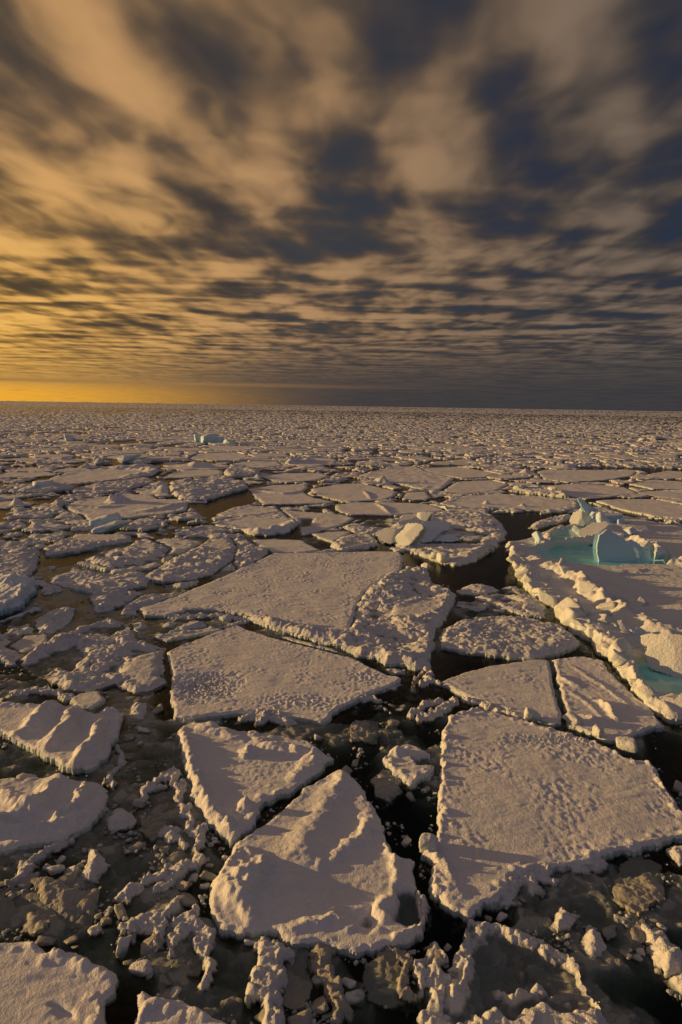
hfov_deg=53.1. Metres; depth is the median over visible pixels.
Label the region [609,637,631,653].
ice block
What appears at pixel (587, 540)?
ice slab
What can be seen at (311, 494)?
ice floe
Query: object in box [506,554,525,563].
ice block
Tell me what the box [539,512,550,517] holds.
ice floe
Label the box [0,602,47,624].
ice floe
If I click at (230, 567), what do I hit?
ice floe
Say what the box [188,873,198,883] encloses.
ice chunk
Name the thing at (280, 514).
ice floe
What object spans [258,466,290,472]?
ice floe
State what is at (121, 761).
snow crust
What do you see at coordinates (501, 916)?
ice chunk
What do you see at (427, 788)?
ice chunk
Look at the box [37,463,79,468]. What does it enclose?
ice floe
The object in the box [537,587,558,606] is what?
ice block
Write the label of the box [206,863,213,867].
ice chunk
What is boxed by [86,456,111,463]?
ice floe
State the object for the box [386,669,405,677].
ice floe
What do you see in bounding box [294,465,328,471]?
ice floe
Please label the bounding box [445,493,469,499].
ice floe
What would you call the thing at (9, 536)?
ice floe
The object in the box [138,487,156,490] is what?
ice floe
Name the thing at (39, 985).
ice floe
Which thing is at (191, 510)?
ice floe
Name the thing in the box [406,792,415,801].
ice chunk
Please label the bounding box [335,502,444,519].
ice floe
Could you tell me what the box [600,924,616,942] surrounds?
ice chunk
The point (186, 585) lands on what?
ice floe
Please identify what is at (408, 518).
ice slab
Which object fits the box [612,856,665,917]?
ice chunk
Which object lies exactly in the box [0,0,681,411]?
sky
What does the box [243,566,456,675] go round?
ice floe
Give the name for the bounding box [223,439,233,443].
ice block
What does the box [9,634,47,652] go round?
ice floe
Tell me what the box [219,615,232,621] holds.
ice floe
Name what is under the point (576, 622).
ice block
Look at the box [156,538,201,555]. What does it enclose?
ice floe
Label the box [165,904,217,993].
snow crust
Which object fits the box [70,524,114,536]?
ice floe
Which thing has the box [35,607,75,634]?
ice floe
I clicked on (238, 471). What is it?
ice floe
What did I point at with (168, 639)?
ice floe
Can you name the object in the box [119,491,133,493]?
ice floe
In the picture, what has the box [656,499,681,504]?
ice floe
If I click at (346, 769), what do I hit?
ice chunk
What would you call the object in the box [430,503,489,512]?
ice floe
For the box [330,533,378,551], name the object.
ice floe
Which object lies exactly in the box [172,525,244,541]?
ice floe
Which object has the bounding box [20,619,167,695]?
ice floe
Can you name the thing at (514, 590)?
ice floe
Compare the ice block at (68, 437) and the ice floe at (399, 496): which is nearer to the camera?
the ice floe at (399, 496)
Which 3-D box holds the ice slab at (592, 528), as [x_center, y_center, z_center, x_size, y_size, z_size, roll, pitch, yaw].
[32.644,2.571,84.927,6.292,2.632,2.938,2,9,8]
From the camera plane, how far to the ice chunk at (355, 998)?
18.61 m
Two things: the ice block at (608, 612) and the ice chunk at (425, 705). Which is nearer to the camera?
the ice chunk at (425, 705)
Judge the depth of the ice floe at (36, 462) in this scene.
173.57 m
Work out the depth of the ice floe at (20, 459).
184.42 m
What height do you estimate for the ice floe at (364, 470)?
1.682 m
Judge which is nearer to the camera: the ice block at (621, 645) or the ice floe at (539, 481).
the ice block at (621, 645)
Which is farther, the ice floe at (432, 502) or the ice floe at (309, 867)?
the ice floe at (432, 502)
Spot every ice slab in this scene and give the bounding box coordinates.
[376,528,399,545]
[395,523,427,545]
[398,514,420,523]
[417,511,431,521]
[420,526,443,542]
[421,520,451,533]
[432,534,461,542]
[535,534,594,545]
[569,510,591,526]
[576,497,597,515]
[577,521,626,536]
[585,518,596,525]
[590,511,622,522]
[592,529,637,561]
[617,620,629,634]
[626,539,650,558]
[629,628,648,635]
[640,633,681,678]
[662,693,681,708]
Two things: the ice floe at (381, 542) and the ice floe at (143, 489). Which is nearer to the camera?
the ice floe at (381, 542)
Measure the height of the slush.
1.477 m
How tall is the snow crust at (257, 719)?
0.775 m
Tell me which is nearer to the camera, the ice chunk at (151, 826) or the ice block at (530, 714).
the ice chunk at (151, 826)
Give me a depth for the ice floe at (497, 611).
54.12 m
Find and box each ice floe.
[0,458,47,462]
[0,462,11,465]
[0,466,9,472]
[0,472,58,479]
[0,478,36,484]
[0,488,11,493]
[0,494,26,501]
[0,498,34,512]
[0,521,26,537]
[0,541,39,576]
[0,572,37,617]
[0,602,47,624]
[0,624,33,674]
[0,700,122,775]
[0,773,108,855]
[0,941,118,1023]
[1,483,20,488]
[1,509,58,521]
[2,532,31,540]
[5,467,58,472]
[7,539,47,546]
[8,464,32,467]
[8,479,74,494]
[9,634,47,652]
[11,507,30,511]
[11,518,58,525]
[12,492,59,499]
[13,531,71,544]
[20,460,45,464]
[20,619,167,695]
[22,522,76,534]
[29,566,56,579]
[31,459,61,466]
[31,499,69,511]
[33,496,50,502]
[35,544,46,550]
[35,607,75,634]
[36,580,62,595]
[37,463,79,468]
[43,533,132,557]
[46,457,89,464]
[50,465,162,487]
[50,569,149,594]
[52,518,88,524]
[53,468,91,472]
[53,510,82,519]
[59,492,108,500]
[62,499,74,503]
[65,493,188,519]
[69,691,106,711]
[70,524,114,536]
[71,488,138,494]
[77,463,99,468]
[77,561,160,574]
[80,481,146,489]
[83,539,168,568]
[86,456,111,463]
[88,458,112,465]
[89,590,142,613]
[100,463,160,468]
[107,477,156,484]
[114,532,154,541]
[115,518,170,533]
[118,458,163,464]
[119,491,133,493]
[121,592,180,616]
[121,619,176,641]
[133,485,172,498]
[134,991,225,1023]
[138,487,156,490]
[139,551,402,629]
[142,481,167,487]
[144,538,236,584]
[145,514,164,519]
[153,626,221,646]
[155,528,169,538]
[156,476,163,481]
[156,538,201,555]
[160,470,174,476]
[161,461,229,471]
[161,555,173,562]
[163,462,182,464]
[163,469,221,481]
[165,526,191,533]
[165,580,198,589]
[166,512,206,524]
[167,626,400,724]
[169,478,248,503]
[169,620,206,632]
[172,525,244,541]
[177,721,333,854]
[182,499,207,506]
[187,508,196,511]
[187,518,206,527]
[189,452,250,463]
[194,475,221,478]
[203,445,261,450]
[208,475,235,480]
[209,769,424,962]
[210,515,297,539]
[212,515,231,521]
[214,563,235,575]
[216,462,230,465]
[217,504,280,517]
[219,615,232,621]
[224,464,260,479]
[232,480,264,486]
[233,544,267,568]
[234,538,252,547]
[235,461,282,468]
[243,474,263,481]
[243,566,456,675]
[248,484,333,508]
[250,502,261,505]
[251,539,319,553]
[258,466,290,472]
[259,512,287,517]
[261,473,329,484]
[265,481,283,485]
[269,468,304,474]
[276,462,296,468]
[279,636,337,653]
[281,507,309,511]
[282,510,354,537]
[285,457,336,466]
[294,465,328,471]
[295,503,335,510]
[300,482,339,487]
[307,469,341,474]
[308,491,316,497]
[310,531,350,544]
[311,484,397,501]
[315,548,338,552]
[318,476,349,483]
[322,509,335,513]
[326,462,354,467]
[326,528,340,531]
[330,472,370,480]
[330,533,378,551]
[332,498,397,504]
[335,466,356,471]
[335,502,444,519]
[342,510,507,572]
[350,476,393,487]
[351,467,372,473]
[355,462,410,468]
[359,466,454,490]
[370,467,382,470]
[375,535,385,544]
[382,485,401,491]
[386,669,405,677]
[389,547,404,554]
[395,493,402,501]
[402,488,452,500]
[402,492,430,503]
[420,501,440,504]
[420,707,681,934]
[423,467,495,480]
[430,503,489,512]
[434,919,607,1023]
[439,615,579,664]
[440,493,579,516]
[441,660,561,728]
[444,480,507,493]
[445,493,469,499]
[456,584,498,601]
[456,601,490,613]
[460,478,488,481]
[463,463,524,470]
[473,490,507,494]
[473,614,539,621]
[475,594,546,621]
[484,470,512,474]
[487,474,531,481]
[491,510,507,517]
[493,468,535,472]
[493,480,512,485]
[493,609,503,613]
[499,509,522,516]
[501,586,520,594]
[502,487,512,491]
[505,516,681,727]
[507,482,540,486]
[510,478,560,484]
[513,468,537,478]
[513,487,568,498]
[524,464,579,469]
[528,514,570,532]
[531,468,541,472]
[537,469,635,484]
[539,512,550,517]
[547,484,638,503]
[552,657,664,745]
[566,509,607,514]
[571,482,621,486]
[588,502,603,506]
[594,507,618,512]
[596,499,681,523]
[609,478,639,486]
[613,469,647,474]
[617,494,648,498]
[629,480,681,490]
[629,487,651,491]
[630,474,672,480]
[636,478,650,481]
[636,516,649,520]
[637,490,681,498]
[647,471,681,480]
[648,517,681,522]
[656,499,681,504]
[658,520,681,526]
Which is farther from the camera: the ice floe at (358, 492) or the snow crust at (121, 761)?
the ice floe at (358, 492)
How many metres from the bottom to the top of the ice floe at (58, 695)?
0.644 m
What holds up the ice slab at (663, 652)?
on the ridged ice floe at (655, 584)
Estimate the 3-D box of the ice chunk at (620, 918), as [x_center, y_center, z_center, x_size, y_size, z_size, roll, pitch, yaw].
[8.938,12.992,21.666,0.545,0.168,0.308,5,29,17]
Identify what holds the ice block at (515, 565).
attached to the ridged ice floe at (655, 584)
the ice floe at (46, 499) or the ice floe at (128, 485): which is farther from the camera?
the ice floe at (128, 485)
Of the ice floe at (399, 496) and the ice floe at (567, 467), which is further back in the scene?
the ice floe at (567, 467)
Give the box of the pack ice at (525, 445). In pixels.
[0,401,681,472]
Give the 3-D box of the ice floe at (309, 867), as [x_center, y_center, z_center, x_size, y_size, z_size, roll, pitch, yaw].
[-0.843,12.242,25.028,7.101,1.483,10.218,1,9,0]
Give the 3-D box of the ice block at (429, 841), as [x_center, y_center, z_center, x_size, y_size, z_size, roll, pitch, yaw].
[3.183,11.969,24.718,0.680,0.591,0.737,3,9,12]
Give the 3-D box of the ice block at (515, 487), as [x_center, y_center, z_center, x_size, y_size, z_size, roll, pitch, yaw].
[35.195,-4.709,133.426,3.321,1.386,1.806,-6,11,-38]
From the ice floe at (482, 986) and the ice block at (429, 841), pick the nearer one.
the ice floe at (482, 986)
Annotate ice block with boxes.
[32,480,49,487]
[64,434,76,440]
[89,512,121,525]
[91,520,128,533]
[118,454,140,464]
[194,434,201,442]
[201,434,217,442]
[214,437,224,441]
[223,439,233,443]
[419,833,438,852]
[421,562,430,569]
[429,552,437,558]
[436,552,449,562]
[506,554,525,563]
[509,548,525,556]
[512,561,519,568]
[513,485,527,489]
[515,570,534,579]
[521,572,535,583]
[524,707,541,720]
[526,581,540,590]
[528,485,541,487]
[530,572,540,578]
[531,588,544,593]
[532,531,543,542]
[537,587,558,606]
[547,486,556,490]
[547,575,555,582]
[554,597,586,619]
[557,558,569,567]
[559,565,571,574]
[559,607,585,627]
[562,711,582,725]
[570,619,582,626]
[572,525,579,534]
[578,579,598,592]
[578,625,586,630]
[588,629,593,637]
[590,614,613,623]
[592,724,603,737]
[593,629,602,635]
[594,601,615,610]
[596,512,609,522]
[598,610,611,615]
[601,644,609,649]
[608,622,618,627]
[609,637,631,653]
[610,649,628,661]
[612,531,629,536]
[613,595,627,601]
[614,660,624,666]
[616,519,624,523]
[616,736,637,753]
[623,527,638,534]
[634,596,648,606]
[634,685,656,700]
[640,540,650,548]
[651,436,667,440]
[654,547,666,559]
[658,693,677,698]
[663,697,674,699]
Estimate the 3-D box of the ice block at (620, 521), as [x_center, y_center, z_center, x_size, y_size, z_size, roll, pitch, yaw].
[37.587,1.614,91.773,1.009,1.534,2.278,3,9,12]
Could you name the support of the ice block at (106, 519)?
on the ice floe at (149, 525)
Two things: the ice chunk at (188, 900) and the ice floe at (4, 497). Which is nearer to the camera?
the ice chunk at (188, 900)
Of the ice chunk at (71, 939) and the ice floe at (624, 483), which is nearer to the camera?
the ice chunk at (71, 939)
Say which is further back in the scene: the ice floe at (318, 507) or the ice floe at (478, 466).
the ice floe at (478, 466)
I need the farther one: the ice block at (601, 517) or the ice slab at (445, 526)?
the ice block at (601, 517)
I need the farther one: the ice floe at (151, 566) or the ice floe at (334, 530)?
the ice floe at (334, 530)
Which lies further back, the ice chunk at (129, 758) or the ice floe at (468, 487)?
the ice floe at (468, 487)
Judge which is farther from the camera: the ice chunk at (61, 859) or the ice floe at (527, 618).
the ice floe at (527, 618)
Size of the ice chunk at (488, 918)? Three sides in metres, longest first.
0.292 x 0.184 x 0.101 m
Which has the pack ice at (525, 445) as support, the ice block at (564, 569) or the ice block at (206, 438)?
the ice block at (206, 438)
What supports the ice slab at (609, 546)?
on the ridged ice floe at (655, 584)
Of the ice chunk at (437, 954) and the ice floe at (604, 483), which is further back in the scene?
the ice floe at (604, 483)
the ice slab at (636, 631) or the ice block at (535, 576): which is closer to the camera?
the ice slab at (636, 631)
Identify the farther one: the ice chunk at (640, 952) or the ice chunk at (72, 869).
the ice chunk at (72, 869)
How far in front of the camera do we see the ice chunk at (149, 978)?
19.22 m
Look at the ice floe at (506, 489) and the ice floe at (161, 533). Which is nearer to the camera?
the ice floe at (161, 533)
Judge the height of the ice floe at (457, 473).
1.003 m
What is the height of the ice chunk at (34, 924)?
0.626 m
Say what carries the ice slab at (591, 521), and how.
on the ridged ice floe at (655, 584)
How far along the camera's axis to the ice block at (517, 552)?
70.87 m
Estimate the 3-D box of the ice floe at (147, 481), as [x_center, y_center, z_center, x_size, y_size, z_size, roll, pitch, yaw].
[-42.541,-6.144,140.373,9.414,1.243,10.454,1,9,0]
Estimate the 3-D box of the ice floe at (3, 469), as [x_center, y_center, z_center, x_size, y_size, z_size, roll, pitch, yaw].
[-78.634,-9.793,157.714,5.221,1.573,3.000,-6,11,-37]
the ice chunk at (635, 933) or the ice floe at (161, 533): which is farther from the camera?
the ice floe at (161, 533)
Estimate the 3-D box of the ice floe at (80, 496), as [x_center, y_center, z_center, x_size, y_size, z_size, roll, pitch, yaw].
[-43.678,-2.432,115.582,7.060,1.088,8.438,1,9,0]
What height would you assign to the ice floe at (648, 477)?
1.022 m
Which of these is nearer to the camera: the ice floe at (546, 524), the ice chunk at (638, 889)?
the ice chunk at (638, 889)
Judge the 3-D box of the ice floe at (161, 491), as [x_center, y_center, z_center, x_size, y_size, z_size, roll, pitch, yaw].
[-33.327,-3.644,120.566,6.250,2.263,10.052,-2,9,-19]
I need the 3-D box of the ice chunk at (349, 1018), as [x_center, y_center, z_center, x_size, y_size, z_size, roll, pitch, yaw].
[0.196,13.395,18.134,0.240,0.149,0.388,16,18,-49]
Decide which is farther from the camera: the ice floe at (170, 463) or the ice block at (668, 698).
the ice floe at (170, 463)
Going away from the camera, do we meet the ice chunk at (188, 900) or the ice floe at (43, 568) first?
the ice chunk at (188, 900)
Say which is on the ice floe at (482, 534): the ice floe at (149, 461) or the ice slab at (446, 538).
the ice slab at (446, 538)
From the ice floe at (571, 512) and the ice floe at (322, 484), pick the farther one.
the ice floe at (322, 484)
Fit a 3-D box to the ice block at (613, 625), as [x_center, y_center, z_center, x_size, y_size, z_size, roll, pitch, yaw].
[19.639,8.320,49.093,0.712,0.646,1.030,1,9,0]
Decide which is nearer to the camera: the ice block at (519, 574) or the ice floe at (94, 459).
the ice block at (519, 574)
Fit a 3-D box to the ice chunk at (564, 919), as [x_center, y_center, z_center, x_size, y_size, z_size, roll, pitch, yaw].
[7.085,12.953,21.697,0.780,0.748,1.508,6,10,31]
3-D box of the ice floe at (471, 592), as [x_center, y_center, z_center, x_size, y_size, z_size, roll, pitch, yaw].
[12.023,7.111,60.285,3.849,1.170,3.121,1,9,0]
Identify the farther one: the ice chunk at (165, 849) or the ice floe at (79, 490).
the ice floe at (79, 490)
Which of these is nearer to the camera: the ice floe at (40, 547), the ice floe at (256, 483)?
the ice floe at (40, 547)
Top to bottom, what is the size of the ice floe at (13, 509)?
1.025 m
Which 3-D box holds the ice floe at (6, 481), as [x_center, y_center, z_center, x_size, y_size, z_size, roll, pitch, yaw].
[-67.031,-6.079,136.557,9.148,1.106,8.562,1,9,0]
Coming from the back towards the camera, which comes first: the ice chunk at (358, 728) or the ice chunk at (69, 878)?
the ice chunk at (358, 728)
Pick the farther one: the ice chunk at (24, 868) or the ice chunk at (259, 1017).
the ice chunk at (24, 868)
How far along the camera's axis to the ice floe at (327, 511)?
102.64 m
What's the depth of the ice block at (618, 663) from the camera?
42.01 m
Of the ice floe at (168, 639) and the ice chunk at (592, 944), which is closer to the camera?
the ice chunk at (592, 944)
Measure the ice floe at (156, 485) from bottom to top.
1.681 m
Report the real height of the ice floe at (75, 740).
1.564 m
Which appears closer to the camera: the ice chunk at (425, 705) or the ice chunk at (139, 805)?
the ice chunk at (139, 805)
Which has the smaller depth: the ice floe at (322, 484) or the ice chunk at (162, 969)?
the ice chunk at (162, 969)
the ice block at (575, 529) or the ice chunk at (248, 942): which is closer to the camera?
the ice chunk at (248, 942)
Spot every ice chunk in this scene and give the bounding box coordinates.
[0,682,8,688]
[0,881,5,887]
[4,879,18,886]
[16,773,36,779]
[17,871,38,888]
[19,912,49,940]
[24,853,32,857]
[30,876,100,930]
[35,935,57,946]
[42,863,51,873]
[46,864,64,875]
[55,855,65,864]
[57,871,77,883]
[63,865,78,874]
[64,934,77,944]
[70,945,78,948]
[77,862,83,868]
[80,848,110,885]
[88,923,102,935]
[99,916,111,925]
[104,808,136,835]
[111,882,144,906]
[112,789,128,805]
[114,903,127,919]
[115,936,130,960]
[123,960,133,966]
[124,734,134,741]
[125,756,133,759]
[127,932,136,944]
[128,841,146,853]
[129,702,146,720]
[129,959,152,977]
[132,801,145,808]
[137,727,150,733]
[137,799,176,843]
[137,921,151,935]
[140,933,160,957]
[146,972,153,980]
[151,703,163,715]
[158,966,166,974]
[159,845,170,854]
[163,979,171,986]
[169,863,181,873]
[170,930,201,979]
[170,986,181,998]
[174,881,192,890]
[176,893,199,907]
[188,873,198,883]
[199,870,216,881]
[199,883,209,889]
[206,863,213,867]
[244,939,255,945]
[254,1004,283,1023]
[282,956,312,1012]
[287,1009,312,1023]
[309,996,328,1013]
[311,975,320,988]
[314,734,323,741]
[321,1012,331,1020]
[341,765,351,774]
[342,977,355,989]
[344,989,364,1008]
[344,1013,353,1023]
[349,720,380,749]
[351,759,358,768]
[362,951,406,1012]
[370,769,403,809]
[382,744,434,797]
[384,717,398,728]
[385,684,401,695]
[394,708,403,712]
[401,836,410,847]
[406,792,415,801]
[408,949,415,955]
[420,786,430,793]
[424,944,442,966]
[443,943,452,951]
[484,915,491,922]
[496,912,507,922]
[512,899,520,906]
[518,895,526,902]
[551,906,578,932]
[578,928,606,957]
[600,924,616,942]
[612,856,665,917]
[614,914,631,922]
[617,949,633,960]
[619,852,643,862]
[623,918,651,950]
[632,954,642,962]
[635,947,644,957]
[644,937,681,979]
[662,972,681,1003]
[666,845,681,870]
[672,780,681,793]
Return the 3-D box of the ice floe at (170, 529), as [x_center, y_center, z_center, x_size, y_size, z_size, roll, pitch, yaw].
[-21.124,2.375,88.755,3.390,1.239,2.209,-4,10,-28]
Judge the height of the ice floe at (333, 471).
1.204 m
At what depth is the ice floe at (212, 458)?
204.98 m
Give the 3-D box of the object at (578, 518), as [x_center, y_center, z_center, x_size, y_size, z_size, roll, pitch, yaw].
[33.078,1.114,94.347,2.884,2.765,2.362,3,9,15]
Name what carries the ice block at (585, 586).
attached to the ridged ice floe at (655, 584)
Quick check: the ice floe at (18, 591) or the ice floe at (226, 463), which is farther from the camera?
the ice floe at (226, 463)
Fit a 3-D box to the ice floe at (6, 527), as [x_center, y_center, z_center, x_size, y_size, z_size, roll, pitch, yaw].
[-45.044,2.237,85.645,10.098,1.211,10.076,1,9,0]
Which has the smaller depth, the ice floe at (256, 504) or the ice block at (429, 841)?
the ice block at (429, 841)
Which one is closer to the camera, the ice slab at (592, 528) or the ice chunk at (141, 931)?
the ice chunk at (141, 931)
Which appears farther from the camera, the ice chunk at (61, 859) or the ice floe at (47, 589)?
the ice floe at (47, 589)
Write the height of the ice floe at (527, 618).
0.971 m
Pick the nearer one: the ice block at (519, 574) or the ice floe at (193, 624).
the ice floe at (193, 624)
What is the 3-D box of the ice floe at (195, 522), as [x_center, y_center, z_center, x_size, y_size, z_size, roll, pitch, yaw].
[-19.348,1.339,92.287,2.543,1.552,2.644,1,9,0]
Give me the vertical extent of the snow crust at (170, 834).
0.682 m
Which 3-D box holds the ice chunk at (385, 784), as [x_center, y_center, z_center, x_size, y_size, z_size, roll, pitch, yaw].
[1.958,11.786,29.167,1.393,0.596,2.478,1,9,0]
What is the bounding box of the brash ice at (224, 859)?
[0,557,681,1023]
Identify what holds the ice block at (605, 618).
attached to the ridged ice floe at (655, 584)
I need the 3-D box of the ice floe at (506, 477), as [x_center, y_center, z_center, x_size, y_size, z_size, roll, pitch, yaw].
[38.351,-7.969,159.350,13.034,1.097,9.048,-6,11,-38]
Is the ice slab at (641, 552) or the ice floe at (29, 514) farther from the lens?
the ice floe at (29, 514)
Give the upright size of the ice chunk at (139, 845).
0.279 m
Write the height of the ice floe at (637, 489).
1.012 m
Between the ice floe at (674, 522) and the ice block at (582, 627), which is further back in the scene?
the ice floe at (674, 522)
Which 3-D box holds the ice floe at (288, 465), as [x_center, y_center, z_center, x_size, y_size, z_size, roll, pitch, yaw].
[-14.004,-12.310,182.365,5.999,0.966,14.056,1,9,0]
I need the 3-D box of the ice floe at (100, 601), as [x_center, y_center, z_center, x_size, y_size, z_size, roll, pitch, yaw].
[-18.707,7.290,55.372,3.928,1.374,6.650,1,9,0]
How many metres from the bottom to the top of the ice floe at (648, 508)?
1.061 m
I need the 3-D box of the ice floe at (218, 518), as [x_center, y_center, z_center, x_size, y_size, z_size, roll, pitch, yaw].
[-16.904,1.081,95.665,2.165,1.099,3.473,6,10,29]
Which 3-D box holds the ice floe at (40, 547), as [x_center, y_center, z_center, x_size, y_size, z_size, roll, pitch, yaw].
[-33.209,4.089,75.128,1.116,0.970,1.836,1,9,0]
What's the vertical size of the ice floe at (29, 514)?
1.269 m
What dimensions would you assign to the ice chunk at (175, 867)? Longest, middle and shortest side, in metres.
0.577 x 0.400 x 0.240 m
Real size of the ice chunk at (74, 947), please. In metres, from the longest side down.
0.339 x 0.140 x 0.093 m
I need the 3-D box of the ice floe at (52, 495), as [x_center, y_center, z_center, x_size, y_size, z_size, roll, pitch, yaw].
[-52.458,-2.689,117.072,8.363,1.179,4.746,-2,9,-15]
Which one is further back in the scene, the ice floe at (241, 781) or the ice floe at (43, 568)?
the ice floe at (43, 568)
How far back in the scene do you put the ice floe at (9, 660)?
44.50 m
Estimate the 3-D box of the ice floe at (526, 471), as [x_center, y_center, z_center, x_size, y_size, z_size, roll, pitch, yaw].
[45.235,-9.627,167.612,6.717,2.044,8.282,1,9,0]
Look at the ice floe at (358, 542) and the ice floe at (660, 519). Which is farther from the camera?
the ice floe at (660, 519)
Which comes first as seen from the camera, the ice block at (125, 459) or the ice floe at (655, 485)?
the ice floe at (655, 485)
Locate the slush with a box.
[0,537,681,1023]
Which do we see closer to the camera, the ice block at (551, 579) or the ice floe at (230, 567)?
the ice block at (551, 579)
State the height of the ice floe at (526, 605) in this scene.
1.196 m
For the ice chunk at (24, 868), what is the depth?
23.70 m
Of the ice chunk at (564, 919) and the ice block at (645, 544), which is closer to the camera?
the ice chunk at (564, 919)
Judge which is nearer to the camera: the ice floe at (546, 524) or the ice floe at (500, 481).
the ice floe at (546, 524)
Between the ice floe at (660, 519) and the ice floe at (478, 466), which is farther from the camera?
the ice floe at (478, 466)
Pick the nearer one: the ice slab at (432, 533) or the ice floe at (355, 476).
the ice slab at (432, 533)
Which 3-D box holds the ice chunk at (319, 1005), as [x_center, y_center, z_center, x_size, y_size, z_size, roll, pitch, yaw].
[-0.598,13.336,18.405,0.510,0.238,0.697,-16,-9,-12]
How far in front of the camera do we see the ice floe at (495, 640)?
46.14 m
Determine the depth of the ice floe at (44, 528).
85.01 m
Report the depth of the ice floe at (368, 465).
184.50 m
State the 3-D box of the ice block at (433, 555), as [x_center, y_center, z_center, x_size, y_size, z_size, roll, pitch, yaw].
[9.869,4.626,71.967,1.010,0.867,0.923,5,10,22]
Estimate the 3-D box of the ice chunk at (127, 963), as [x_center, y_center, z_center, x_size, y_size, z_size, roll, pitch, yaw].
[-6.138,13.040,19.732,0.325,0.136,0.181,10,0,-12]
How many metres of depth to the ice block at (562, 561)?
65.86 m
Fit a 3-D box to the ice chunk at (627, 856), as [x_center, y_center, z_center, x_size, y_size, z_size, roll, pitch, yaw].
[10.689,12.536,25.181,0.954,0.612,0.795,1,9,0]
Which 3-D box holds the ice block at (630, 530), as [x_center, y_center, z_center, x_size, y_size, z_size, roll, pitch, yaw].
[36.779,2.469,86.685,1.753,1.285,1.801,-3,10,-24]
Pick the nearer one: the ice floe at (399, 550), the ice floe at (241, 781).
the ice floe at (241, 781)
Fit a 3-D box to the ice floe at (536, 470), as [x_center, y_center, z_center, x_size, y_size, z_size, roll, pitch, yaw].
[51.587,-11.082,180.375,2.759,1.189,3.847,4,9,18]
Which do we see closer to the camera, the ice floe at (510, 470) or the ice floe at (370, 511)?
the ice floe at (370, 511)
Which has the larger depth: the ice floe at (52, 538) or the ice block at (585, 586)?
the ice floe at (52, 538)
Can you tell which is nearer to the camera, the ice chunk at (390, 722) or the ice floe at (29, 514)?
the ice chunk at (390, 722)
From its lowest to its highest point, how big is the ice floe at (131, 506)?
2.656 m
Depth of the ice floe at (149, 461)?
183.27 m
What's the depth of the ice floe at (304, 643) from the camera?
45.97 m
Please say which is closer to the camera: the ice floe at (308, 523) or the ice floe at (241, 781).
the ice floe at (241, 781)
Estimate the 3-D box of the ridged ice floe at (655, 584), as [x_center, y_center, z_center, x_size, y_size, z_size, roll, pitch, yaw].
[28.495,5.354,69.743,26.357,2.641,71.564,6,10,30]
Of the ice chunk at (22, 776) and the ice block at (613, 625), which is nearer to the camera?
the ice chunk at (22, 776)
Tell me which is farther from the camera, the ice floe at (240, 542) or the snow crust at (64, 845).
the ice floe at (240, 542)
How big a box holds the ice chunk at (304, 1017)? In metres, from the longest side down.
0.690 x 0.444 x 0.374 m
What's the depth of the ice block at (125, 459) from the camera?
180.18 m
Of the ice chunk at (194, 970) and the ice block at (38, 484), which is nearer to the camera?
the ice chunk at (194, 970)
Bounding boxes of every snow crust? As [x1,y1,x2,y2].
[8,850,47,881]
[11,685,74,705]
[39,807,109,868]
[101,743,128,791]
[117,897,184,957]
[133,768,181,810]
[140,858,201,893]
[157,779,208,877]
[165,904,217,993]
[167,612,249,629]
[234,704,298,732]
[244,936,295,1023]
[307,942,354,1023]
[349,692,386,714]
[384,945,417,1017]
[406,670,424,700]
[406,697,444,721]
[410,941,451,1023]
[412,890,431,931]
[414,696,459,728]
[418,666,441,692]
[460,697,545,723]
[483,857,608,919]
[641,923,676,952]
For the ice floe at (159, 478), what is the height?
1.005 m
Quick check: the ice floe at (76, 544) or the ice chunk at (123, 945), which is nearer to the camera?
the ice chunk at (123, 945)
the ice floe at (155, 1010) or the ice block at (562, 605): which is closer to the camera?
the ice floe at (155, 1010)
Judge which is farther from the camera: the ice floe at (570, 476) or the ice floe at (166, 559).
the ice floe at (570, 476)
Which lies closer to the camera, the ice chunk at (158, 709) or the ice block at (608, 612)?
the ice chunk at (158, 709)

